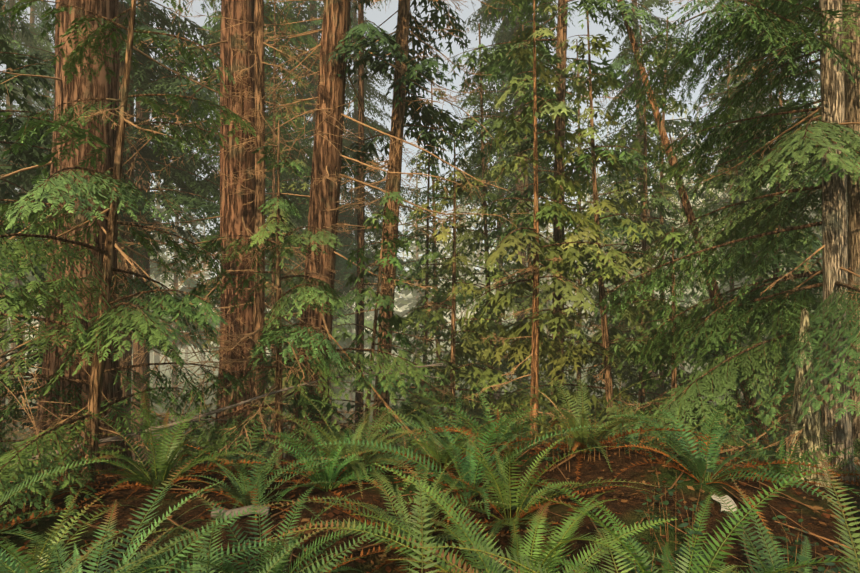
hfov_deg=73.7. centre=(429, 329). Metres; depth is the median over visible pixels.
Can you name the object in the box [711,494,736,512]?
bracket fungus
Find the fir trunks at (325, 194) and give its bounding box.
[27,0,817,480]
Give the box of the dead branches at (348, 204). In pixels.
[0,0,859,572]
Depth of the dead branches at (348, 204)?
8.23 m
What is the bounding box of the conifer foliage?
[0,0,859,529]
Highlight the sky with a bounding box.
[0,0,820,299]
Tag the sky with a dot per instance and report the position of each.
(374, 15)
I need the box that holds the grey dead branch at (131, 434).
[10,362,444,519]
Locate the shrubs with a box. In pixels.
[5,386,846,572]
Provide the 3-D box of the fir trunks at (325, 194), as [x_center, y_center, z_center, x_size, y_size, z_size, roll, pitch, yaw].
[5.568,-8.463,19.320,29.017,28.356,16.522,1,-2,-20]
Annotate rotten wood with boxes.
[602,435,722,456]
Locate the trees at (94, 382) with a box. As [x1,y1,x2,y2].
[0,0,859,512]
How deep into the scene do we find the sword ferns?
4.19 m
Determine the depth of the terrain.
4.74 m
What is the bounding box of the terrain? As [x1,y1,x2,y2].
[0,159,859,572]
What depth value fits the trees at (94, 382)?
8.89 m
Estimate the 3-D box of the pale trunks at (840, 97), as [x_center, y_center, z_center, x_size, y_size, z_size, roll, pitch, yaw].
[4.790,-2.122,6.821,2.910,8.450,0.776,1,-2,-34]
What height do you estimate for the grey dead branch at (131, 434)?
1.216 m
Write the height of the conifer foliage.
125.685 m
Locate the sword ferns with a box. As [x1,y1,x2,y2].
[0,377,859,572]
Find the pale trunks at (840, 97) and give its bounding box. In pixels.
[784,0,859,486]

